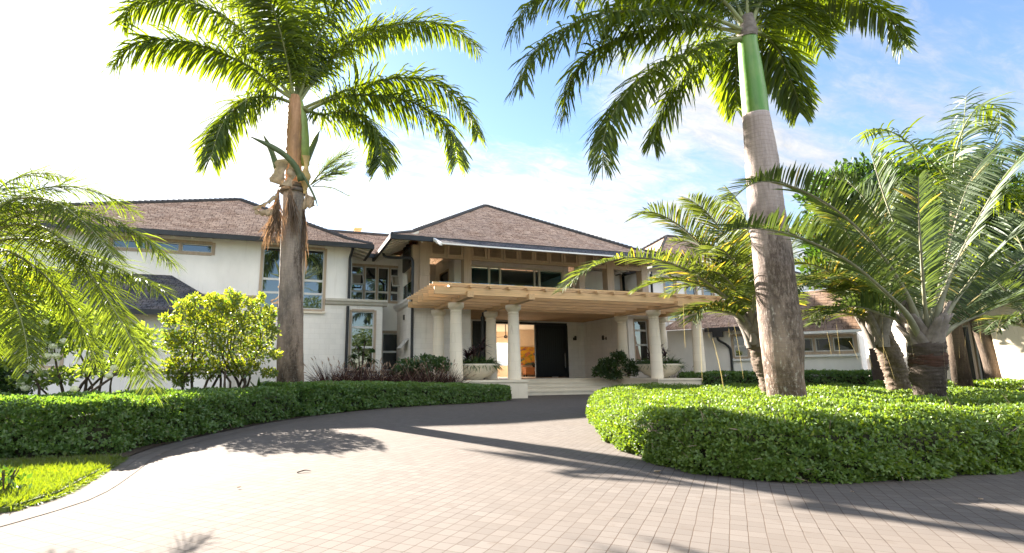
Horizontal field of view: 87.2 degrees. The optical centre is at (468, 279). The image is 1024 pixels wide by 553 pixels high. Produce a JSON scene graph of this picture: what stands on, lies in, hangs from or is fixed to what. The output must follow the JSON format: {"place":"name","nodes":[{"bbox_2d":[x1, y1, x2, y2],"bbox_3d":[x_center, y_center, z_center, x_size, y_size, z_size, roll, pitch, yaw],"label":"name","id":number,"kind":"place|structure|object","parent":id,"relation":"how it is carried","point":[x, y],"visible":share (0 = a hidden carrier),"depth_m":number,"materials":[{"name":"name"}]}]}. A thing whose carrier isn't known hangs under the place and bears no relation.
{"place":"outdoors","nodes":[
{"label":"outdoors","id":0,"kind":"place"},
{"bbox_2d":[0,451,129,512],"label":"lawn turf","id":1,"kind":"structure","parent":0,"point":[3,509],"depth_m":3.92,"materials":[{"name":"green plant"}]},
{"bbox_2d":[0,463,32,493],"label":"leafy plant","id":2,"kind":"object","parent":1,"relation":"on","point":[6,479],"visible":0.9,"depth_m":4.01,"materials":[{"name":"green plant"}]},
{"bbox_2d":[0,162,187,407],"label":"date palm","id":3,"kind":"object","parent":1,"relation":"on","point":[56,208],"visible":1,"depth_m":4.13,"materials":[{"name":"green plant"}]},
{"bbox_2d":[0,400,507,459],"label":"bed soil","id":4,"kind":"structure","parent":0,"point":[136,450],"depth_m":6.97,"materials":[{"name":"brown soil"}]},
{"bbox_2d":[0,354,37,394],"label":"shrub","id":5,"kind":"object","parent":4,"relation":"on","point":[4,383],"visible":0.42,"depth_m":9.94,"materials":[{"name":"green plant"}]},
{"bbox_2d":[0,240,74,380],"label":"shrub","id":6,"kind":"object","parent":4,"relation":"on","point":[27,277],"visible":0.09,"depth_m":11.10,"materials":[{"name":"green plant"}]},
{"bbox_2d":[0,300,167,394],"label":"shrub","id":7,"kind":"object","parent":4,"relation":"on","point":[53,377],"visible":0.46,"depth_m":8.93,"materials":[{"name":"green plant"}]},
{"bbox_2d":[0,384,302,457],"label":"hedge","id":8,"kind":"object","parent":4,"relation":"on","point":[69,423],"visible":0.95,"depth_m":6.40,"materials":[{"name":"green plant"}]},
{"bbox_2d":[157,286,283,395],"bbox_3d":[-4.848,1.456,10.469,2.332,2.653,1.709,3,-10,-18],"label":"shrub","id":9,"kind":"object","parent":4,"relation":"on","point":[232,304],"visible":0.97,"depth_m":10.41,"materials":[{"name":"green plant"}]},
{"bbox_2d":[250,378,268,385],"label":"leafy plant","id":10,"kind":"object","parent":4,"relation":"on","point":[258,383],"visible":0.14,"depth_m":11.76,"materials":[{"name":"green plant"}]},
{"bbox_2d":[99,0,487,382],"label":"royal palm","id":11,"kind":"object","parent":4,"relation":"on","point":[294,68],"visible":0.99,"depth_m":13.99,"materials":[{"name":"green plant"}]},
{"bbox_2d":[304,360,350,381],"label":"fountain grass clump","id":12,"kind":"object","parent":4,"relation":"on","point":[322,374],"visible":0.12,"depth_m":17.04,"materials":[{"name":"plant"}]},
{"bbox_2d":[304,356,351,379],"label":"fountain grass clump","id":13,"kind":"object","parent":4,"relation":"on","point":[322,372],"visible":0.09,"depth_m":17.49,"materials":[{"name":"plant"}]},
{"bbox_2d":[304,356,366,381],"bbox_3d":[-3.995,3.104,16.634,2.523,1.428,2.636,-5,-11,25],"label":"fountain grass clump","id":14,"kind":"object","parent":4,"relation":"on","point":[346,378],"visible":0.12,"depth_m":16.53,"materials":[{"name":"plant"}]},
{"bbox_2d":[318,360,360,380],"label":"fountain grass clump","id":15,"kind":"object","parent":4,"relation":"on","point":[339,370],"visible":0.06,"depth_m":17.69,"materials":[{"name":"plant"}]},
{"bbox_2d":[322,361,374,380],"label":"fountain grass clump","id":16,"kind":"object","parent":4,"relation":"on","point":[346,371],"visible":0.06,"depth_m":17.14,"materials":[{"name":"plant"}]},
{"bbox_2d":[330,360,374,380],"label":"fountain grass clump","id":17,"kind":"object","parent":4,"relation":"on","point":[355,371],"visible":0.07,"depth_m":17.28,"materials":[{"name":"purple plant"}]},
{"bbox_2d":[334,362,385,380],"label":"fountain grass clump","id":18,"kind":"object","parent":4,"relation":"on","point":[357,378],"visible":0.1,"depth_m":16.78,"materials":[{"name":"plant"}]},
{"bbox_2d":[346,340,378,377],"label":"shrub","id":19,"kind":"object","parent":4,"relation":"on","point":[372,350],"visible":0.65,"depth_m":19.28,"materials":[{"name":"green plant"}]},
{"bbox_2d":[345,357,401,380],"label":"fountain grass clump","id":20,"kind":"object","parent":4,"relation":"on","point":[375,372],"visible":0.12,"depth_m":17.44,"materials":[{"name":"purple plant"}]},
{"bbox_2d":[348,363,401,380],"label":"fountain grass clump","id":21,"kind":"object","parent":4,"relation":"on","point":[372,377],"visible":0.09,"depth_m":16.91,"materials":[{"name":"plant"}]},
{"bbox_2d":[362,362,395,380],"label":"fountain grass clump","id":22,"kind":"object","parent":4,"relation":"on","point":[382,369],"visible":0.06,"depth_m":18.18,"materials":[{"name":"plant"}]},
{"bbox_2d":[361,369,403,381],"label":"fountain grass clump","id":23,"kind":"object","parent":4,"relation":"on","point":[385,376],"visible":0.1,"depth_m":17.09,"materials":[{"name":"plant"}]},
{"bbox_2d":[260,380,511,415],"bbox_3d":[-1.998,3.208,15.295,2.749,0.911,8.783,-8,-13,37],"label":"hedge","id":24,"kind":"object","parent":4,"relation":"on","point":[324,397],"visible":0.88,"depth_m":14.04,"materials":[{"name":"green plant"}]},
{"bbox_2d":[370,363,413,380],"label":"fountain grass clump","id":25,"kind":"object","parent":4,"relation":"on","point":[395,373],"visible":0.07,"depth_m":17.78,"materials":[{"name":"purple plant"}]},
{"bbox_2d":[374,362,422,380],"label":"fountain grass clump","id":26,"kind":"object","parent":4,"relation":"on","point":[398,371],"visible":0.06,"depth_m":18.28,"materials":[{"name":"purple plant"}]},
{"bbox_2d":[381,365,419,381],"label":"fountain grass clump","id":27,"kind":"object","parent":4,"relation":"on","point":[400,378],"visible":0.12,"depth_m":17.21,"materials":[{"name":"plant"}]},
{"bbox_2d":[394,359,428,381],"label":"fountain grass clump","id":28,"kind":"object","parent":4,"relation":"on","point":[409,371],"visible":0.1,"depth_m":17.79,"materials":[{"name":"purple plant"}]},
{"bbox_2d":[388,358,434,377],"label":"fountain grass clump","id":29,"kind":"object","parent":4,"relation":"on","point":[410,367],"visible":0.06,"depth_m":18.38,"materials":[{"name":"plant"}]},
{"bbox_2d":[389,353,451,380],"bbox_3d":[-1.672,3.395,18.764,2.343,1.658,1.108,3,-10,-18],"label":"shrub","id":30,"kind":"object","parent":4,"relation":"on","point":[436,360],"visible":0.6,"depth_m":18.69,"materials":[{"name":"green plant"}]},
{"bbox_2d":[395,365,445,382],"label":"fountain grass clump","id":31,"kind":"object","parent":4,"relation":"on","point":[414,379],"visible":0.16,"depth_m":17.40,"materials":[{"name":"plant"}]},
{"bbox_2d":[395,358,452,381],"bbox_3d":[-1.342,3.398,18.373,2.541,1.421,2.569,3,-10,-18],"label":"fountain grass clump","id":32,"kind":"object","parent":4,"relation":"on","point":[425,371],"visible":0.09,"depth_m":18.13,"materials":[{"name":"purple plant"}]},
{"bbox_2d":[396,361,458,382],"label":"fountain grass clump","id":33,"kind":"object","parent":4,"relation":"on","point":[444,376],"visible":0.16,"depth_m":17.35,"materials":[{"name":"plant"}]},
{"bbox_2d":[421,366,470,381],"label":"fountain grass clump","id":34,"kind":"object","parent":4,"relation":"on","point":[443,374],"visible":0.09,"depth_m":18.14,"materials":[{"name":"purple plant"}]},
{"bbox_2d":[418,359,479,388],"bbox_3d":[-0.693,3.317,17.812,2.542,1.379,2.528,3,-10,-18],"label":"fountain grass clump","id":35,"kind":"object","parent":4,"relation":"on","point":[450,376],"visible":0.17,"depth_m":17.71,"materials":[{"name":"plant"}]},
{"bbox_2d":[431,363,475,382],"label":"fountain grass clump","id":36,"kind":"object","parent":4,"relation":"on","point":[455,374],"visible":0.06,"depth_m":18.31,"materials":[{"name":"plant"}]},
{"bbox_2d":[0,394,1023,552],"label":"driveway","id":37,"kind":"structure","parent":0,"point":[543,474],"depth_m":3.77,"materials":[{"name":"stone"}]},
{"bbox_2d":[0,400,518,525],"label":"driveway border","id":38,"kind":"object","parent":37,"relation":"on","point":[123,471],"visible":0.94,"depth_m":4.74,"materials":[{"name":"concrete"}]},
{"bbox_2d":[792,149,961,380],"bbox_3d":[12.806,-0.146,16.741,4.550,7.748,3.355,-4,-10,18],"label":"broadleaf tree","id":39,"kind":"object","parent":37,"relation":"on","point":[866,167],"visible":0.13,"depth_m":16.60,"materials":[{"name":"green plant"}]},
{"bbox_2d":[846,86,1023,387],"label":"palm tree","id":40,"kind":"object","parent":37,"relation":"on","point":[960,371],"visible":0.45,"depth_m":12.64,"materials":[{"name":"green plant"}]},
{"bbox_2d":[869,377,1023,391],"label":"hedge","id":41,"kind":"object","parent":37,"relation":"on","point":[1008,384],"visible":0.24,"depth_m":12.37,"materials":[{"name":"green plant"}]},
{"bbox_2d":[885,229,1023,386],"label":"palm tree","id":42,"kind":"object","parent":37,"relation":"on","point":[987,353],"visible":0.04,"depth_m":14.40,"materials":[{"name":"green plant"}]},
{"bbox_2d":[889,260,1023,387],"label":"garden pavilion","id":43,"kind":"structure","parent":37,"relation":"on","point":[1010,354],"depth_m":14.06,"materials":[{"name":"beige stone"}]},
{"bbox_2d":[962,320,987,386],"bbox_3d":[14.142,2.157,14.698,0.215,2.030,1.153,2,-10,-15],"label":"window","id":44,"kind":"structure","parent":43,"relation":"in","point":[977,371],"depth_m":14.91,"materials":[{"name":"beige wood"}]},
{"bbox_2d":[942,170,1023,336],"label":"triangle palm","id":45,"kind":"object","parent":37,"relation":"on","point":[1012,319],"visible":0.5,"depth_m":11.35,"materials":[{"name":"green plant"}]},
{"bbox_2d":[0,0,1023,365],"label":"sky","id":46,"kind":"structure","parent":0,"point":[132,135],"materials":[{"name":"blue"}]},
{"bbox_2d":[522,367,534,376],"bbox_3d":[4.186,5.805,33.485,1.660,0.597,0.560,3,-10,-18],"label":"console table","id":47,"kind":"object","parent":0,"point":[526,371],"visible":0.48,"depth_m":33.13,"materials":[{"name":"brown wood"}]},
{"bbox_2d":[858,302,927,369],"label":"neighbouring house","id":48,"kind":"structure","parent":0,"point":[900,339],"depth_m":28.42,"materials":[{"name":"paint"}]},
{"label":"back bed soil","id":49,"kind":"structure","parent":0,"visible":0},
{"bbox_2d":[666,290,870,376],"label":"guest wing","id":50,"kind":"structure","parent":49,"relation":"on","point":[726,343],"depth_m":23.37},
{"bbox_2d":[730,334,750,358],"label":"window","id":51,"kind":"structure","parent":50,"relation":"in","point":[738,341],"depth_m":23.56,"materials":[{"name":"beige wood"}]},
{"bbox_2d":[804,334,858,354],"bbox_3d":[14.389,2.636,21.609,2.118,0.778,0.215,-8,-13,38],"label":"window","id":52,"kind":"structure","parent":50,"relation":"in","point":[846,341],"depth_m":21.43,"materials":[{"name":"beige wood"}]},
{"bbox_2d":[677,369,872,387],"bbox_3d":[14.419,3.757,19.430,12.895,1.074,3.830,-10,-14,43],"label":"hedge","id":53,"kind":"object","parent":49,"relation":"on","point":[861,377],"visible":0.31,"depth_m":20.13,"materials":[{"name":"green plant"}]},
{"bbox_2d":[928,148,1023,254],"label":"broadleaf tree","id":54,"kind":"object","parent":49,"relation":"on","point":[991,217],"visible":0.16,"depth_m":17.36,"materials":[{"name":"green plant"}]},
{"label":"island soil","id":55,"kind":"structure","parent":0,"visible":0},
{"bbox_2d":[552,185,851,391],"bbox_3d":[4.785,0.338,10.008,7.978,4.539,2.802,8,-13,-40],"label":"triangle palm","id":56,"kind":"object","parent":55,"relation":"on","point":[735,287],"visible":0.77,"depth_m":9.57,"materials":[{"name":"green plant"}]},
{"bbox_2d":[501,0,919,404],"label":"royal palm","id":57,"kind":"object","parent":55,"relation":"on","point":[779,316],"visible":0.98,"depth_m":8.12,"materials":[{"name":"green plant"}]},
{"bbox_2d":[585,379,1023,484],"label":"hedge","id":58,"kind":"object","parent":55,"relation":"on","point":[833,433],"visible":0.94,"depth_m":4.77,"materials":[{"name":"green plant"}]},
{"bbox_2d":[702,135,1023,396],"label":"triangle palm","id":59,"kind":"object","parent":55,"relation":"on","point":[925,334],"visible":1,"depth_m":7.63,"materials":[{"name":"plant"}]},
{"bbox_2d":[789,197,973,390],"bbox_3d":[8.717,0.436,10.881,6.894,4.602,3.104,3,-10,-18],"label":"triangle palm","id":60,"kind":"object","parent":55,"relation":"on","point":[879,336],"visible":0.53,"depth_m":10.21,"materials":[{"name":"green plant"}]},
{"label":"ground","id":61,"kind":"structure","parent":0,"visible":0},
{"bbox_2d":[0,197,804,395],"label":"house","id":62,"kind":"structure","parent":61,"relation":"on","point":[358,285],"depth_m":22.55,"materials":[{"name":"white paint"}]},
{"bbox_2d":[39,342,63,368],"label":"window","id":63,"kind":"structure","parent":62,"relation":"in","point":[51,363],"depth_m":16.86,"materials":[{"name":"beige wood"}]},
{"bbox_2d":[88,327,114,367],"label":"window","id":64,"kind":"structure","parent":62,"relation":"in","point":[106,355],"depth_m":17.35,"materials":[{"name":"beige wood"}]},
{"bbox_2d":[108,235,215,255],"bbox_3d":[-11.733,-1.262,20.608,3.609,0.553,0.215,3,-10,-18],"label":"window","id":65,"kind":"structure","parent":62,"relation":"in","point":[189,247],"depth_m":20.68,"materials":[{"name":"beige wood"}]},
{"bbox_2d":[258,244,279,309],"bbox_3d":[-7.967,-0.069,21.690,0.948,2.690,0.215,3,-10,-18],"label":"window","id":66,"kind":"structure","parent":62,"relation":"in","point":[270,257],"depth_m":21.66,"materials":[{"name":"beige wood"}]},
{"bbox_2d":[302,247,326,311],"bbox_3d":[-6.439,0.012,22.201,0.992,2.690,0.215,3,-10,-18],"label":"window","id":67,"kind":"structure","parent":62,"relation":"in","point":[314,274],"depth_m":22.19,"materials":[{"name":"clear glass"}]},
{"bbox_2d":[348,309,376,370],"bbox_3d":[-4.472,2.543,22.428,1.117,2.551,0.215,3,-10,-18],"label":"window","id":68,"kind":"structure","parent":62,"relation":"in","point":[362,322],"depth_m":22.46,"materials":[{"name":"clear glass"}]},
{"bbox_2d":[351,263,397,303],"bbox_3d":[-4.299,0.225,24.936,2.560,1.787,0.215,3,-10,-18],"label":"window","id":69,"kind":"structure","parent":62,"relation":"in","point":[377,285],"depth_m":24.91,"materials":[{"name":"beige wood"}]},
{"bbox_2d":[381,331,396,372],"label":"window","id":70,"kind":"structure","parent":62,"relation":"in","point":[389,338],"depth_m":24.61,"materials":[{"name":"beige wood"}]},
{"bbox_2d":[439,269,448,281],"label":"window","id":71,"kind":"structure","parent":62,"relation":"in","point":[445,277],"depth_m":26.25,"materials":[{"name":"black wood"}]},
{"bbox_2d":[474,323,485,360],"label":"window","id":72,"kind":"structure","parent":62,"relation":"in","point":[477,326],"depth_m":26.47,"materials":[{"name":"black glass"}]},
{"bbox_2d":[471,265,563,287],"bbox_3d":[2.309,0.384,25.696,5.033,1.957,0.124,3,-10,-18],"label":"sliding window","id":73,"kind":"structure","parent":62,"relation":"in","point":[499,268],"depth_m":25.87,"materials":[{"name":"black glass"}]},
{"bbox_2d":[520,347,534,364],"bbox_3d":[3.715,4.855,33.827,1.112,1.127,0.065,3,-10,-18],"label":"painting","id":74,"kind":"object","parent":62,"relation":"attached to","point":[527,354],"visible":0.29,"depth_m":33.79,"materials":[{"name":"paint"}]},
{"bbox_2d":[534,325,567,377],"bbox_3d":[4.245,3.712,27.652,1.766,2.677,0.175,3,-10,-16],"label":"door","id":75,"kind":"structure","parent":62,"relation":"in","point":[549,340],"depth_m":27.61,"materials":[{"name":"wood"}]},
{"bbox_2d":[619,274,624,290],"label":"window","id":76,"kind":"structure","parent":62,"relation":"in","point":[622,282],"depth_m":29.24,"materials":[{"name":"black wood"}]},
{"bbox_2d":[633,319,649,361],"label":"window","id":77,"kind":"structure","parent":62,"relation":"in","point":[640,326],"depth_m":25.19,"materials":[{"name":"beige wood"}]},
{"bbox_2d":[663,277,679,321],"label":"window","id":78,"kind":"structure","parent":62,"relation":"in","point":[666,285],"depth_m":27.88,"materials":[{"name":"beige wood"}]},
{"bbox_2d":[684,279,697,294],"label":"window","id":79,"kind":"structure","parent":62,"relation":"in","point":[688,291],"depth_m":28.34,"materials":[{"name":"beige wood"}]},
{"bbox_2d":[701,287,714,295],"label":"window","id":80,"kind":"structure","parent":62,"relation":"in","point":[703,291],"depth_m":28.66,"materials":[{"name":"beige glass"}]},
{"bbox_2d":[415,377,703,397],"bbox_3d":[3.196,4.673,23.417,13.050,0.650,7.420,3,-10,-18],"label":"porch","id":81,"kind":"object","parent":61,"relation":"on","point":[524,387],"visible":0.51,"depth_m":22.21,"materials":[{"name":"beige stone"}]},
{"bbox_2d":[448,364,498,379],"bbox_3d":[0.205,3.546,20.456,2.000,0.589,2.000,3,-10,-18],"label":"planter bowl","id":82,"kind":"object","parent":81,"relation":"on","point":[482,373],"visible":0.71,"depth_m":19.77,"materials":[{"name":"stone"}]},
{"bbox_2d":[463,337,494,362],"bbox_3d":[0.240,2.748,20.613,1.661,1.208,1.008,-2,-10,10],"label":"cordyline","id":83,"kind":"object","parent":82,"relation":"in","point":[467,355],"visible":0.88,"depth_m":20.54,"materials":[{"name":"red plant"}]},
{"bbox_2d":[463,356,504,372],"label":"strap leaf plant","id":84,"kind":"object","parent":82,"relation":"in","point":[482,359],"visible":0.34,"depth_m":19.92,"materials":[{"name":"green plant"}]},
{"bbox_2d":[407,281,729,380],"bbox_3d":[3.468,2.639,23.097,12.480,3.255,8.235,3,-10,-18],"label":"pergola","id":85,"kind":"object","parent":81,"relation":"on","point":[513,305],"visible":0.82,"depth_m":20.96,"materials":[{"name":"beige wood"}]},
{"bbox_2d":[591,349,639,380],"bbox_3d":[6.415,3.702,23.199,2.508,1.361,1.038,3,-10,-18],"label":"shrub","id":86,"kind":"object","parent":81,"relation":"on","point":[604,366],"visible":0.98,"depth_m":23.05,"materials":[{"name":"green plant"}]},
{"bbox_2d":[635,364,683,377],"bbox_3d":[8.238,3.971,23.141,2.000,0.589,2.000,3,-10,-18],"label":"planter bowl","id":87,"kind":"object","parent":81,"relation":"on","point":[670,370],"visible":0.59,"depth_m":22.54,"materials":[{"name":"stone"}]},
{"bbox_2d":[640,344,667,362],"bbox_3d":[8.204,3.244,23.262,1.611,1.058,1.036,1,-10,-6],"label":"cordyline","id":88,"kind":"object","parent":87,"relation":"in","point":[664,353],"visible":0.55,"depth_m":23.24,"materials":[{"name":"red plant"}]},
{"bbox_2d":[631,356,687,371],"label":"strap leaf plant","id":89,"kind":"object","parent":87,"relation":"in","point":[671,361],"visible":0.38,"depth_m":22.75,"materials":[{"name":"green plant"}]}
]}

